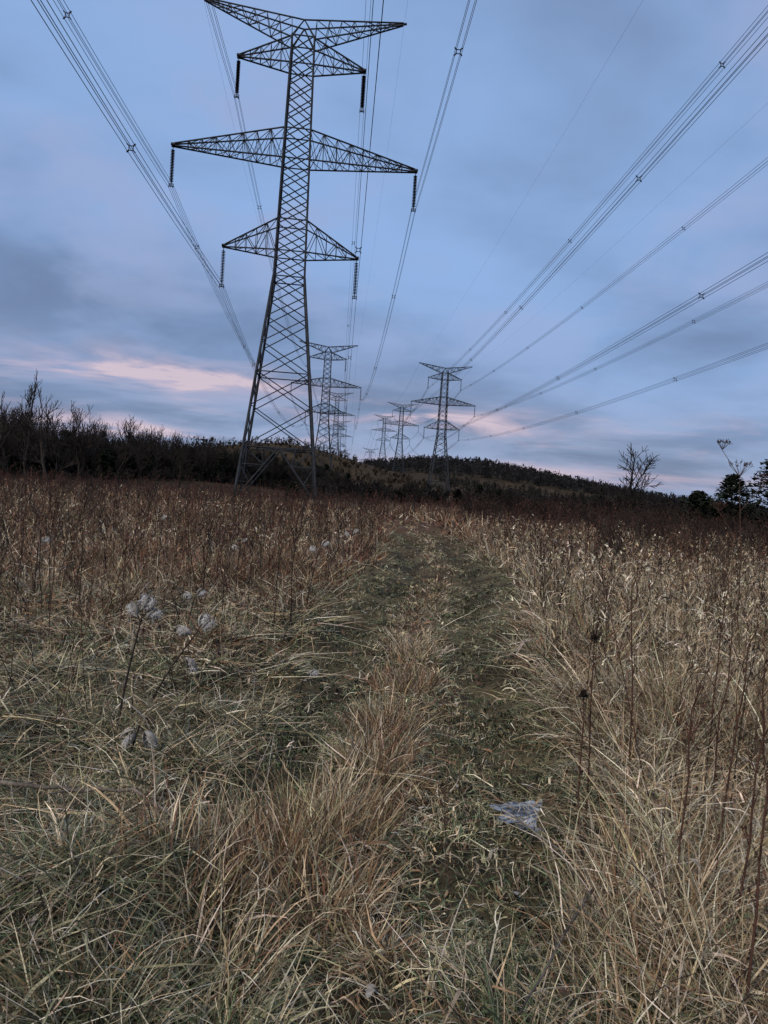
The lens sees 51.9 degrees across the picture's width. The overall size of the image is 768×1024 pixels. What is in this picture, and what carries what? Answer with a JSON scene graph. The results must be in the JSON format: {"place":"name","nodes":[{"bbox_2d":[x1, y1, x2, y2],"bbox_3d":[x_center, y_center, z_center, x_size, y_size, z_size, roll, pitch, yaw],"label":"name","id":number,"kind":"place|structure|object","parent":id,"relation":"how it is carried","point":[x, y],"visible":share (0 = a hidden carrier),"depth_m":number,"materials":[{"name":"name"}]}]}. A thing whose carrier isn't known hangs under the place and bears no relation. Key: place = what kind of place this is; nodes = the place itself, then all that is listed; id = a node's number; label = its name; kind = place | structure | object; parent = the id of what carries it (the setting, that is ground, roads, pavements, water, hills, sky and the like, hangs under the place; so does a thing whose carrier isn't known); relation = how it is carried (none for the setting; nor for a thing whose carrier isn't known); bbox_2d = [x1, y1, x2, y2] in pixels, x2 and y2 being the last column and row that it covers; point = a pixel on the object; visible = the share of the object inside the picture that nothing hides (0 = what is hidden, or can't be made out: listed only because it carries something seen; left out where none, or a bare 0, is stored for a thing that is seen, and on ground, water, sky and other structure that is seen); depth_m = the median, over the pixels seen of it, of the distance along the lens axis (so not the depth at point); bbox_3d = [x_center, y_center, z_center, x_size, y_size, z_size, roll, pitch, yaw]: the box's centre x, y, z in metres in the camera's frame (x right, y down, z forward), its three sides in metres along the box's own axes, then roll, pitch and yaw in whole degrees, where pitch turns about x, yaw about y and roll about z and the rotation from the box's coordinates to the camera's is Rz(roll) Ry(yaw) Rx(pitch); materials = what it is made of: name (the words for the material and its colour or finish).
{"place":"outdoors","nodes":[
{"label":"outdoors","id":0,"kind":"place"},
{"bbox_2d":[0,443,767,1023],"bbox_3d":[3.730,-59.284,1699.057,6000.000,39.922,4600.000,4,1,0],"label":"ground","id":1,"kind":"structure","parent":0,"point":[358,617],"depth_m":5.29,"materials":[{"name":"green plant"}]},
{"bbox_2d":[0,391,30,446],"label":"bare tree","id":2,"kind":"object","parent":1,"relation":"on","point":[8,423],"visible":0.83,"depth_m":129.62,"materials":[{"name":"brown plant"}]},
{"bbox_2d":[8,371,45,479],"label":"bare tree","id":3,"kind":"object","parent":1,"relation":"on","point":[29,399],"visible":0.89,"depth_m":129.72,"materials":[{"name":"brown plant"}]},
{"bbox_2d":[32,537,51,603],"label":"milkweed plant","id":4,"kind":"object","parent":1,"relation":"on","point":[44,539],"visible":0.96,"depth_m":9.02,"materials":[{"name":"plant"}]},
{"bbox_2d":[18,383,65,480],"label":"bare tree","id":5,"kind":"object","parent":1,"relation":"on","point":[42,446],"visible":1,"depth_m":129.72,"materials":[{"name":"brown plant"}]},
{"bbox_2d":[47,471,62,643],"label":"dried flower stalk","id":6,"kind":"object","parent":1,"relation":"on","point":[54,552],"visible":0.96,"depth_m":7.33,"materials":[{"name":"brown plant"}]},
{"bbox_2d":[57,400,101,479],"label":"bare tree","id":7,"kind":"object","parent":1,"relation":"on","point":[81,446],"visible":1,"depth_m":133.16,"materials":[{"name":"brown plant"}]},
{"bbox_2d":[91,474,98,599],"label":"dried flower stalk","id":8,"kind":"object","parent":1,"relation":"on","point":[92,534],"visible":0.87,"depth_m":9.01,"materials":[{"name":"brown plant"}]},
{"bbox_2d":[117,512,134,630],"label":"dried flower stalk","id":9,"kind":"object","parent":1,"relation":"on","point":[123,573],"visible":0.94,"depth_m":7.61,"materials":[{"name":"brown plant"}]},
{"bbox_2d":[109,415,160,479],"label":"bare tree","id":10,"kind":"object","parent":1,"relation":"on","point":[128,446],"visible":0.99,"depth_m":139.98,"materials":[{"name":"brown plant"}]},
{"bbox_2d":[118,725,158,764],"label":"milkweed plant","id":11,"kind":"object","parent":1,"relation":"on","point":[149,737],"visible":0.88,"depth_m":4.56,"materials":[{"name":"white plant"}]},
{"bbox_2d":[114,593,164,745],"bbox_3d":[-1.544,1.018,4.989,0.282,1.018,0.144,4,1,0],"label":"milkweed plant","id":12,"kind":"object","parent":1,"relation":"on","point":[133,611],"visible":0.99,"depth_m":4.95,"materials":[{"name":"plant"}]},
{"bbox_2d":[0,403,350,493],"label":"bare woodland","id":13,"kind":"object","parent":1,"relation":"on","point":[210,453],"visible":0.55,"depth_m":181.51,"materials":[{"name":"brown plant"}]},
{"bbox_2d":[0,426,351,489],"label":"conifer woodland","id":14,"kind":"object","parent":1,"relation":"on","point":[105,460],"visible":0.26,"depth_m":181.97,"materials":[{"name":"green plant"}]},
{"bbox_2d":[161,430,197,488],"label":"bare tree","id":15,"kind":"object","parent":1,"relation":"on","point":[182,463],"visible":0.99,"depth_m":149.16,"materials":[{"name":"brown plant"}]},
{"bbox_2d":[148,611,216,704],"bbox_3d":[-1.444,1.098,5.572,0.509,0.808,0.119,4,1,0],"label":"milkweed plant","id":16,"kind":"object","parent":1,"relation":"on","point":[186,631],"visible":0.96,"depth_m":5.54,"materials":[{"name":"plant"}]},
{"bbox_2d":[181,588,206,626],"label":"milkweed plant","id":17,"kind":"object","parent":1,"relation":"on","point":[189,595],"visible":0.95,"depth_m":8.01,"materials":[{"name":"grey plant"}]},
{"bbox_2d":[232,538,246,574],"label":"milkweed plant","id":18,"kind":"object","parent":1,"relation":"on","point":[243,541],"visible":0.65,"depth_m":12.00,"materials":[{"name":"plant"}]},
{"bbox_2d":[282,482,301,501],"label":"evergreen bush","id":19,"kind":"object","parent":1,"relation":"on","point":[290,486],"visible":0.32,"depth_m":91.67,"materials":[{"name":"green plant"}]},
{"bbox_2d":[168,0,417,501],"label":"transmission tower","id":20,"kind":"structure","parent":1,"relation":"on","point":[242,463],"depth_m":95.65,"materials":[{"name":"metal"}]},
{"bbox_2d":[31,0,476,453],"bbox_3d":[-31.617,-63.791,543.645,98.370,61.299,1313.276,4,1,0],"label":"overhead power lines","id":21,"kind":"object","parent":20,"relation":"hanging from","point":[129,145],"visible":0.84,"depth_m":75.10,"materials":[{"name":"grey metal"}]},
{"bbox_2d":[297,670,318,699],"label":"milkweed plant","id":22,"kind":"object","parent":1,"relation":"on","point":[311,672],"visible":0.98,"depth_m":6.55,"materials":[{"name":"white plant"}]},
{"bbox_2d":[305,539,328,609],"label":"milkweed plant","id":23,"kind":"object","parent":1,"relation":"on","point":[313,548],"visible":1,"depth_m":10.04,"materials":[{"name":"plant"}]},
{"bbox_2d":[290,340,361,468],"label":"transmission tower","id":24,"kind":"structure","parent":1,"relation":"on","point":[331,385],"depth_m":333.90,"materials":[{"name":"metal"}]},
{"bbox_2d":[317,391,354,454],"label":"transmission tower","id":25,"kind":"structure","parent":1,"relation":"on","point":[348,414],"depth_m":617.38,"materials":[{"name":"metal"}]},
{"bbox_2d":[326,420,351,453],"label":"transmission tower","id":26,"kind":"structure","parent":1,"relation":"on","point":[340,446],"depth_m":897.12,"materials":[{"name":"metal"}]},
{"bbox_2d":[345,529,358,580],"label":"milkweed plant","id":27,"kind":"object","parent":1,"relation":"on","point":[355,532],"visible":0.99,"depth_m":13.03,"materials":[{"name":"grey plant"}]},
{"bbox_2d":[0,462,767,904],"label":"dry weed stalks","id":28,"kind":"object","parent":1,"relation":"on","point":[40,480],"visible":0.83,"depth_m":12.40,"materials":[{"name":"brown plant"}]},
{"bbox_2d":[0,439,767,575],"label":"bare shrubs","id":29,"kind":"object","parent":1,"relation":"on","point":[492,498],"visible":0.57,"depth_m":75.24,"materials":[{"name":"brown plant"}]},
{"bbox_2d":[371,414,396,462],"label":"transmission tower","id":30,"kind":"structure","parent":1,"relation":"on","point":[382,428],"depth_m":906.62,"materials":[{"name":"metal"}]},
{"bbox_2d":[361,4,767,461],"bbox_3d":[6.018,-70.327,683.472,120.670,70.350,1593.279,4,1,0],"label":"overhead power lines","id":31,"kind":"object","parent":30,"relation":"hanging from","point":[640,180],"visible":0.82,"depth_m":109.08,"materials":[{"name":"grey metal"}]},
{"bbox_2d":[389,490,407,502],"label":"evergreen bush","id":32,"kind":"object","parent":1,"relation":"on","point":[396,491],"visible":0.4,"depth_m":149.67,"materials":[{"name":"green plant"}]},
{"bbox_2d":[383,402,418,473],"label":"transmission tower","id":33,"kind":"structure","parent":1,"relation":"on","point":[402,437],"depth_m":652.73,"materials":[{"name":"metal"}]},
{"bbox_2d":[44,435,767,512],"bbox_3d":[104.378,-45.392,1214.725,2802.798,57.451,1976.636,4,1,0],"label":"distant trees","id":34,"kind":"object","parent":1,"relation":"on","point":[517,473],"visible":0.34,"depth_m":777.60,"materials":[{"name":"green plant"}]},
{"bbox_2d":[410,362,474,496],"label":"transmission tower","id":35,"kind":"structure","parent":1,"relation":"on","point":[438,429],"depth_m":360.23,"materials":[{"name":"metal"}]},
{"bbox_2d":[452,488,463,505],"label":"evergreen bush","id":36,"kind":"object","parent":1,"relation":"on","point":[457,493],"visible":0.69,"depth_m":134.71,"materials":[{"name":"green plant"}]},
{"bbox_2d":[473,484,485,500],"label":"evergreen bush","id":37,"kind":"object","parent":1,"relation":"on","point":[480,487],"visible":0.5,"depth_m":129.72,"materials":[{"name":"green plant"}]},
{"bbox_2d":[496,490,506,506],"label":"evergreen bush","id":38,"kind":"object","parent":1,"relation":"on","point":[500,492],"visible":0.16,"depth_m":127.57,"materials":[{"name":"green plant"}]},
{"bbox_2d":[490,800,542,831],"bbox_3d":[0.820,1.741,4.536,0.439,0.008,0.483,4,1,0],"label":"spider web","id":39,"kind":"object","parent":1,"relation":"on","point":[531,812],"visible":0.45,"depth_m":4.58},
{"bbox_2d":[502,809,610,852],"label":"fallen branch","id":40,"kind":"object","parent":1,"relation":"on","point":[516,818],"visible":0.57,"depth_m":4.11,"materials":[{"name":"brown wood"}]},
{"bbox_2d":[519,889,595,1014],"bbox_3d":[0.635,1.546,2.850,0.068,0.055,0.888,4,2,32],"label":"fallen branch","id":41,"kind":"object","parent":1,"relation":"on","point":[576,914],"visible":0.88,"depth_m":2.83,"materials":[{"name":"brown wood"}]},
{"bbox_2d":[569,681,591,864],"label":"dried flower stalk","id":42,"kind":"object","parent":1,"relation":"on","point":[583,693],"visible":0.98,"depth_m":3.93,"materials":[{"name":"brown plant"}]},
{"bbox_2d":[581,618,605,841],"bbox_3d":[1.056,1.140,4.071,0.093,1.215,0.110,5,2,41],"label":"dried flower stalk","id":43,"kind":"object","parent":1,"relation":"on","point":[594,637],"visible":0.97,"depth_m":4.07,"materials":[{"name":"brown plant"}]},
{"bbox_2d":[597,486,607,505],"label":"evergreen bush","id":44,"kind":"object","parent":1,"relation":"on","point":[602,491],"visible":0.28,"depth_m":159.73,"materials":[{"name":"green plant"}]},
{"bbox_2d":[587,442,662,516],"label":"bare tree","id":45,"kind":"object","parent":1,"relation":"on","point":[630,490],"visible":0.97,"depth_m":89.22,"materials":[{"name":"brown plant"}]},
{"bbox_2d":[624,566,643,773],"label":"dried flower stalk","id":46,"kind":"object","parent":1,"relation":"on","point":[633,669],"visible":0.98,"depth_m":4.63,"materials":[{"name":"brown plant"}]},
{"bbox_2d":[669,685,703,915],"bbox_3d":[1.225,1.230,3.253,0.087,1.057,0.104,3,1,-20],"label":"dried flower stalk","id":47,"kind":"object","parent":1,"relation":"on","point":[684,809],"visible":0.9,"depth_m":3.24,"materials":[{"name":"brown plant"}]},
{"bbox_2d":[675,490,721,528],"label":"evergreen tree","id":48,"kind":"object","parent":1,"relation":"on","point":[696,499],"visible":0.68,"depth_m":52.55,"materials":[{"name":"green plant"}]},
{"bbox_2d":[710,606,736,831],"bbox_3d":[1.861,1.161,4.356,0.117,1.284,0.098,4,1,0],"label":"dried flower stalk","id":49,"kind":"object","parent":1,"relation":"on","point":[728,681],"visible":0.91,"depth_m":4.34,"materials":[{"name":"brown plant"}]},
{"bbox_2d":[710,567,738,739],"bbox_3d":[2.226,1.061,5.230,0.119,1.413,0.095,3,2,-26],"label":"dried flower stalk","id":50,"kind":"object","parent":1,"relation":"on","point":[718,663],"visible":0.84,"depth_m":5.22,"materials":[{"name":"brown plant"}]},
{"bbox_2d":[701,473,762,531],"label":"evergreen tree","id":51,"kind":"object","parent":1,"relation":"on","point":[727,487],"visible":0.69,"depth_m":51.56,"materials":[{"name":"green plant"}]},
{"bbox_2d":[714,625,758,873],"bbox_3d":[1.607,1.136,3.628,0.125,1.258,0.087,4,1,9],"label":"dried flower stalk","id":52,"kind":"object","parent":1,"relation":"on","point":[732,750],"visible":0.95,"depth_m":3.62,"materials":[{"name":"brown plant"}]},
{"bbox_2d":[709,439,767,646],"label":"wild carrot plant","id":53,"kind":"object","parent":1,"relation":"on","point":[722,447],"visible":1,"depth_m":8.21,"materials":[{"name":"brown plant"}]},
{"bbox_2d":[716,459,767,533],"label":"evergreen tree","id":54,"kind":"object","parent":1,"relation":"on","point":[758,502],"visible":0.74,"depth_m":49.24,"materials":[{"name":"green plant"}]},
{"bbox_2d":[733,672,767,937],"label":"dried flower stalk","id":55,"kind":"object","parent":1,"relation":"on","point":[748,842],"visible":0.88,"depth_m":3.04,"materials":[{"name":"brown plant"}]},
{"bbox_2d":[744,736,767,1023],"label":"dried flower stalk","id":56,"kind":"object","parent":1,"relation":"on","point":[757,882],"visible":0.98,"depth_m":2.62,"materials":[{"name":"brown plant"}]},
{"bbox_2d":[759,648,767,790],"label":"dried flower stalk","id":57,"kind":"object","parent":1,"relation":"on","point":[763,690],"visible":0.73,"depth_m":3.97,"materials":[{"name":"brown plant"}]},
{"bbox_2d":[0,0,767,506],"label":"sky","id":58,"kind":"structure","parent":0,"point":[103,296],"materials":[{"name":"blue"}]}
]}

